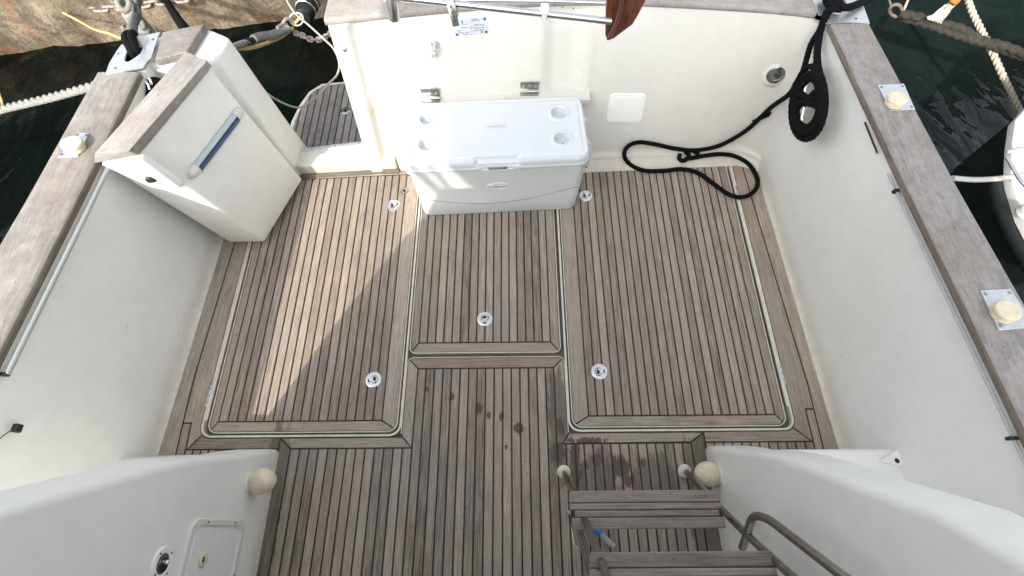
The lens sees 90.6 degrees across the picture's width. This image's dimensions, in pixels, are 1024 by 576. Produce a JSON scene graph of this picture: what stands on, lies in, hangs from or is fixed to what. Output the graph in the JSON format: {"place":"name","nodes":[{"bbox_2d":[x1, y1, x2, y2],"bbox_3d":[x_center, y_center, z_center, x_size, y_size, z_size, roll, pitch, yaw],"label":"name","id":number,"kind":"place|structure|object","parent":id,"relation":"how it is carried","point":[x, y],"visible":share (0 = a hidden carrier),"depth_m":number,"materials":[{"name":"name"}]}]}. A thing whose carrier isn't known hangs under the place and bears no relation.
{"place":"outdoors","nodes":[
{"label":"outdoors","id":0,"kind":"place"},
{"bbox_2d":[0,47,223,490],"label":"bulwark","id":1,"kind":"object","parent":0,"point":[106,274],"visible":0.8,"depth_m":2.13,"materials":[{"name":"white plastic"}]},
{"bbox_2d":[0,423,23,438],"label":"wire clip","id":2,"kind":"object","parent":1,"relation":"attached to","point":[16,428],"visible":1,"depth_m":1.77,"materials":[{"name":"black plastic"}]},
{"bbox_2d":[0,81,92,115],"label":"mooring rope","id":3,"kind":"object","parent":1,"relation":"attached to","point":[80,89],"visible":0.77,"depth_m":2.55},
{"bbox_2d":[58,133,89,157],"bbox_3d":[-1.817,-0.605,2.097,0.102,0.047,0.131,0,64,0],"label":"rod holder","id":4,"kind":"object","parent":1,"relation":"on","point":[73,146],"visible":1,"depth_m":2.08,"materials":[{"name":"metal"}]},
{"bbox_2d":[105,32,159,74],"bbox_3d":[-1.757,-1.092,2.352,0.181,0.010,0.281,0,64,0],"label":"corner plate","id":5,"kind":"object","parent":1,"relation":"on","point":[118,63],"visible":0.87,"depth_m":2.34,"materials":[{"name":"metal"}]},
{"bbox_2d":[121,29,140,58],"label":"black straps","id":6,"kind":"object","parent":5,"relation":"hanging from","point":[130,43],"visible":0.96,"depth_m":2.33,"materials":[{"name":"black fabric"}]},
{"bbox_2d":[145,76,160,96],"bbox_3d":[-1.677,-0.902,2.435,0.081,0.277,0.180,11,65,6],"label":"rope bundle","id":7,"kind":"object","parent":1,"relation":"hanging from","point":[151,83],"visible":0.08,"depth_m":2.35,"materials":[{"name":"black"}]},
{"bbox_2d":[126,25,305,176],"bbox_3d":[-1.579,-0.935,2.957,0.627,1.221,0.341,-10,65,-4],"label":"transom stub","id":8,"kind":"object","parent":1,"relation":"attached to","point":[230,69],"visible":0.32,"depth_m":2.52,"materials":[{"name":"white plastic"}]},
{"bbox_2d":[162,0,188,28],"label":"dark mooring rope","id":9,"kind":"object","parent":8,"relation":"attached to","point":[179,21],"visible":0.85,"depth_m":3.11,"materials":[{"name":"black fabric"}]},
{"bbox_2d":[95,52,300,241],"bbox_3d":[-1.494,-0.600,2.563,0.214,0.938,0.692,15,65,8],"label":"transom door","id":10,"kind":"structure","parent":8,"relation":"attached to","point":[188,137],"depth_m":2.37,"materials":[{"name":"white plastic"}]},
{"bbox_2d":[232,0,321,49],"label":"snubber line","id":11,"kind":"object","parent":8,"relation":"attached to","point":[307,11],"visible":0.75,"depth_m":3.37,"materials":[{"name":"grey fabric"}]},
{"bbox_2d":[237,26,293,50],"bbox_3d":[-1.623,-1.554,3.132,0.131,0.440,0.748,10,65,5],"label":"rope","id":12,"kind":"object","parent":11,"relation":"hanging from","point":[256,46],"visible":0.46,"depth_m":3.31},
{"bbox_2d":[0,0,327,54],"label":"quay","id":13,"kind":"structure","parent":0,"point":[27,25],"depth_m":4.35,"materials":[{"name":"stone"}]},
{"bbox_2d":[114,0,154,36],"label":"knotted rope","id":14,"kind":"object","parent":13,"relation":"hanging from","point":[131,13],"visible":0.76,"depth_m":3.51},
{"bbox_2d":[88,0,189,12],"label":"chain","id":15,"kind":"object","parent":13,"relation":"on","point":[147,3],"visible":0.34,"depth_m":4.21,"materials":[{"name":"grey metal"}]},
{"bbox_2d":[62,12,120,38],"bbox_3d":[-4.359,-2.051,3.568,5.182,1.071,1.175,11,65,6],"label":"yellow cord","id":16,"kind":"object","parent":15,"relation":"attached to","point":[97,30],"visible":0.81,"depth_m":3.84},
{"bbox_2d":[267,0,339,107],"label":"shore cord","id":17,"kind":"object","parent":13,"relation":"hanging from","point":[329,44],"visible":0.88,"depth_m":3.09,"materials":[{"name":"grey plastic"}]},
{"bbox_2d":[293,30,330,42],"bbox_3d":[-1.292,-1.688,3.312,0.523,0.287,0.052,29,68,13],"label":"chain","id":18,"kind":"object","parent":13,"relation":"hanging from","point":[311,39],"visible":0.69,"depth_m":3.39,"materials":[{"name":"grey metal"}]},
{"bbox_2d":[290,82,361,147],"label":"bathing platform","id":19,"kind":"structure","parent":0,"point":[321,120],"depth_m":3.59,"materials":[{"name":"grey wood"}]},
{"bbox_2d":[341,107,349,114],"bbox_3d":[-1.190,-1.267,3.622,0.068,0.010,0.068,0,64,0],"label":"deck socket","id":20,"kind":"object","parent":19,"relation":"on","point":[345,110],"visible":1,"depth_m":3.62,"materials":[{"name":"silver metal"}]},
{"bbox_2d":[295,141,399,177],"bbox_3d":[-1.065,-0.799,3.281,0.710,0.299,0.293,0,64,0],"label":"door sill","id":21,"kind":"structure","parent":19,"relation":"on","point":[346,159],"depth_m":3.14,"materials":[{"name":"plastic"}]},
{"bbox_2d":[324,0,831,174],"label":"transom","id":22,"kind":"object","parent":19,"relation":"on","point":[692,70],"visible":0.67,"depth_m":2.74,"materials":[{"name":"white plastic"}]},
{"bbox_2d":[420,89,439,102],"bbox_3d":[-0.455,-1.069,2.815,0.104,0.066,0.036,0,64,0],"label":"hinge","id":23,"kind":"object","parent":22,"relation":"attached to","point":[431,92],"visible":1,"depth_m":2.83,"materials":[{"name":"metal"}]},
{"bbox_2d":[431,41,438,57],"bbox_3d":[-0.398,-1.237,2.631,0.044,0.077,0.040,0,64,0],"label":"eye bolt","id":24,"kind":"object","parent":22,"relation":"attached to","point":[434,44],"visible":1,"depth_m":2.62,"materials":[{"name":"metal"}]},
{"bbox_2d":[454,16,487,35],"bbox_3d":[-0.210,-1.328,2.574,0.177,0.081,0.030,-7,64,-3],"label":"data plate","id":25,"kind":"object","parent":22,"relation":"attached to","point":[472,26],"visible":0.94,"depth_m":2.58,"materials":[{"name":"silver plastic"}]},
{"bbox_2d":[384,0,645,39],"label":"boarding gangway","id":26,"kind":"object","parent":22,"relation":"attached to","point":[619,17],"visible":1,"depth_m":2.03,"materials":[{"name":"silver metal"}]},
{"bbox_2d":[520,82,538,95],"bbox_3d":[0.099,-1.113,2.832,0.104,0.066,0.036,0,64,0],"label":"hinge","id":27,"kind":"object","parent":22,"relation":"attached to","point":[533,87],"visible":1,"depth_m":2.85,"materials":[{"name":"metal"}]},
{"bbox_2d":[606,93,645,121],"bbox_3d":[0.663,-1.052,2.956,0.212,0.173,0.060,0,64,0],"label":"inspection cover","id":28,"kind":"object","parent":22,"relation":"attached to","point":[625,107],"visible":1,"depth_m":2.95,"materials":[{"name":"white plastic"}]},
{"bbox_2d":[610,97,642,119],"bbox_3d":[0.663,-1.048,2.954,0.176,0.138,0.043,0,64,0],"label":"door","id":29,"kind":"structure","parent":28,"relation":"in","point":[622,108],"depth_m":2.95,"materials":[{"name":"white plastic"}]},
{"bbox_2d":[760,64,785,86],"bbox_3d":[1.437,-1.168,2.765,0.170,0.165,0.060,12,65,6],"label":"round plate","id":30,"kind":"object","parent":22,"relation":"attached to","point":[773,75],"visible":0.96,"depth_m":2.76,"materials":[{"name":"metal"}]},
{"bbox_2d":[158,165,838,575],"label":"cockpit deck","id":31,"kind":"structure","parent":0,"point":[454,473],"depth_m":2.46,"materials":[{"name":"brown wood"}]},
{"bbox_2d":[0,449,277,575],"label":"cabin wing","id":32,"kind":"structure","parent":31,"relation":"on","point":[130,518],"depth_m":1.51,"materials":[{"name":"white plastic"}]},
{"bbox_2d":[150,546,173,575],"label":"power inlet","id":33,"kind":"object","parent":32,"relation":"attached to","point":[162,563],"visible":1,"depth_m":1.63,"materials":[{"name":"white metal"}]},
{"bbox_2d":[177,518,244,575],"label":"locker door","id":34,"kind":"structure","parent":32,"relation":"attached to","point":[209,552],"depth_m":1.91,"materials":[{"name":"white plastic"}]},
{"bbox_2d":[246,468,276,494],"bbox_3d":[-1.082,0.840,2.203,0.111,0.110,0.110,0,64,0],"label":"bumper","id":35,"kind":"object","parent":32,"relation":"attached to","point":[260,481],"visible":1,"depth_m":2.17,"materials":[{"name":"beige plastic"}]},
{"bbox_2d":[119,455,176,462],"bbox_3d":[-1.506,1.691,1.931,0.630,0.230,2.048,0,64,0],"label":"side step","id":36,"kind":"object","parent":31,"relation":"on","point":[131,459],"visible":0.12,"depth_m":2.31,"materials":[{"name":"white plastic"}]},
{"bbox_2d":[205,171,418,433],"bbox_3d":[-1.066,-0.009,2.864,0.984,0.035,1.618,0,64,0],"label":"deck hatch","id":37,"kind":"object","parent":31,"relation":"on","point":[317,342],"visible":0.96,"depth_m":2.77,"materials":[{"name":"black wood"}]},
{"bbox_2d":[400,187,407,193],"bbox_3d":[-0.666,-0.601,3.133,0.052,0.010,0.052,0,64,0],"label":"deck socket","id":38,"kind":"object","parent":37,"relation":"on","point":[403,190],"visible":1,"depth_m":3.13,"materials":[{"name":"metal"}]},
{"bbox_2d":[410,207,560,354],"bbox_3d":[-0.146,-0.192,2.946,0.802,0.035,1.198,0,64,0],"label":"deck hatch","id":39,"kind":"object","parent":31,"relation":"on","point":[486,283],"visible":0.92,"depth_m":2.85,"materials":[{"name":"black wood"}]},
{"bbox_2d":[402,97,590,214],"bbox_3d":[-0.085,-0.742,2.918,1.036,0.498,0.444,-3,64,-1],"label":"cooler","id":40,"kind":"object","parent":39,"relation":"on","point":[494,156],"visible":1,"depth_m":2.72,"materials":[{"name":"white plastic"}]},
{"bbox_2d":[568,510,615,548],"bbox_3d":[0.361,1.081,2.290,0.246,0.039,0.040,34,69,15],"label":"hose end","id":41,"kind":"object","parent":31,"relation":"on","point":[608,541],"visible":0.56,"depth_m":2.26,"materials":[{"name":"grey"}]},
{"bbox_2d":[559,165,785,428],"bbox_3d":[0.846,-0.065,2.878,1.106,0.035,1.677,0,64,0],"label":"deck hatch","id":42,"kind":"object","parent":31,"relation":"on","point":[665,327],"visible":0.98,"depth_m":2.78,"materials":[{"name":"brown wood"}]},
{"bbox_2d":[557,464,850,575],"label":"ladder","id":43,"kind":"object","parent":31,"relation":"on","point":[702,507],"visible":1,"depth_m":1.79,"materials":[{"name":"wood"}]},
{"bbox_2d":[790,449,904,479],"bbox_3d":[1.383,1.636,1.864,0.630,0.366,2.049,0,64,0],"label":"side step","id":44,"kind":"object","parent":31,"relation":"on","point":[887,461],"visible":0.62,"depth_m":2.12,"materials":[{"name":"white plastic"}]},
{"bbox_2d":[706,445,1023,575],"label":"cabin wing","id":45,"kind":"structure","parent":31,"relation":"on","point":[852,519],"depth_m":1.39,"materials":[{"name":"white plastic"}]},
{"bbox_2d":[694,461,721,486],"bbox_3d":[0.887,0.847,2.308,0.111,0.110,0.110,0,64,0],"label":"bumper","id":46,"kind":"object","parent":45,"relation":"attached to","point":[708,473],"visible":0.94,"depth_m":2.27,"materials":[{"name":"beige plastic"}]},
{"bbox_2d":[0,0,1023,244],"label":"water","id":47,"kind":"structure","parent":0,"point":[960,102],"depth_m":4.32,"materials":[{"name":"liquid"}]},
{"bbox_2d":[954,108,1023,303],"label":"neighbour boat","id":48,"kind":"object","parent":47,"relation":"on","point":[996,208],"visible":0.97,"depth_m":2.84,"materials":[{"name":"white plastic"}]},
{"bbox_2d":[888,0,1023,61],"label":"weedy rope","id":49,"kind":"object","parent":48,"relation":"attached to","point":[962,32],"visible":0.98,"depth_m":3.42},
{"bbox_2d":[927,0,960,23],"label":"frayed rope end","id":50,"kind":"object","parent":49,"relation":"attached to","point":[940,14],"visible":1,"depth_m":3.35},
{"bbox_2d":[951,172,1023,181],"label":"rope","id":51,"kind":"object","parent":48,"relation":"attached to","point":[984,179],"visible":0.94,"depth_m":2.62,"materials":[{"name":"grey fabric"}]},
{"bbox_2d":[963,0,1022,114],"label":"tan rope","id":52,"kind":"object","parent":48,"relation":"hanging from","point":[998,65],"visible":0.81,"depth_m":3.46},
{"bbox_2d":[758,0,1023,517],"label":"bulwark","id":53,"kind":"object","parent":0,"point":[893,266],"visible":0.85,"depth_m":2.12,"materials":[{"name":"white plastic"}]},
{"bbox_2d":[800,63,814,121],"bbox_3d":[1.482,-0.924,2.506,0.090,0.271,0.236,0,64,0],"label":"cleat","id":54,"kind":"object","parent":53,"relation":"attached to","point":[803,109],"visible":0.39,"depth_m":2.51,"materials":[{"name":"silver metal"}]},
{"bbox_2d":[813,0,869,23],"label":"corner plate","id":55,"kind":"object","parent":53,"relation":"on","point":[857,16],"visible":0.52,"depth_m":2.44,"materials":[{"name":"metal"}]},
{"bbox_2d":[622,0,872,198],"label":"black rope","id":56,"kind":"object","parent":55,"relation":"on","point":[817,98],"visible":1,"depth_m":2.52,"materials":[{"name":"black fabric"}]},
{"bbox_2d":[877,84,914,110],"bbox_3d":[1.667,-0.839,2.187,0.128,0.045,0.157,0,64,0],"label":"rod holder","id":57,"kind":"object","parent":53,"relation":"on","point":[896,97],"visible":1,"depth_m":2.17,"materials":[{"name":"metal"}]},
{"bbox_2d":[980,289,1023,330],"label":"rod holder","id":58,"kind":"object","parent":53,"relation":"on","point":[1005,309],"visible":1,"depth_m":1.74,"materials":[{"name":"metal"}]}
]}

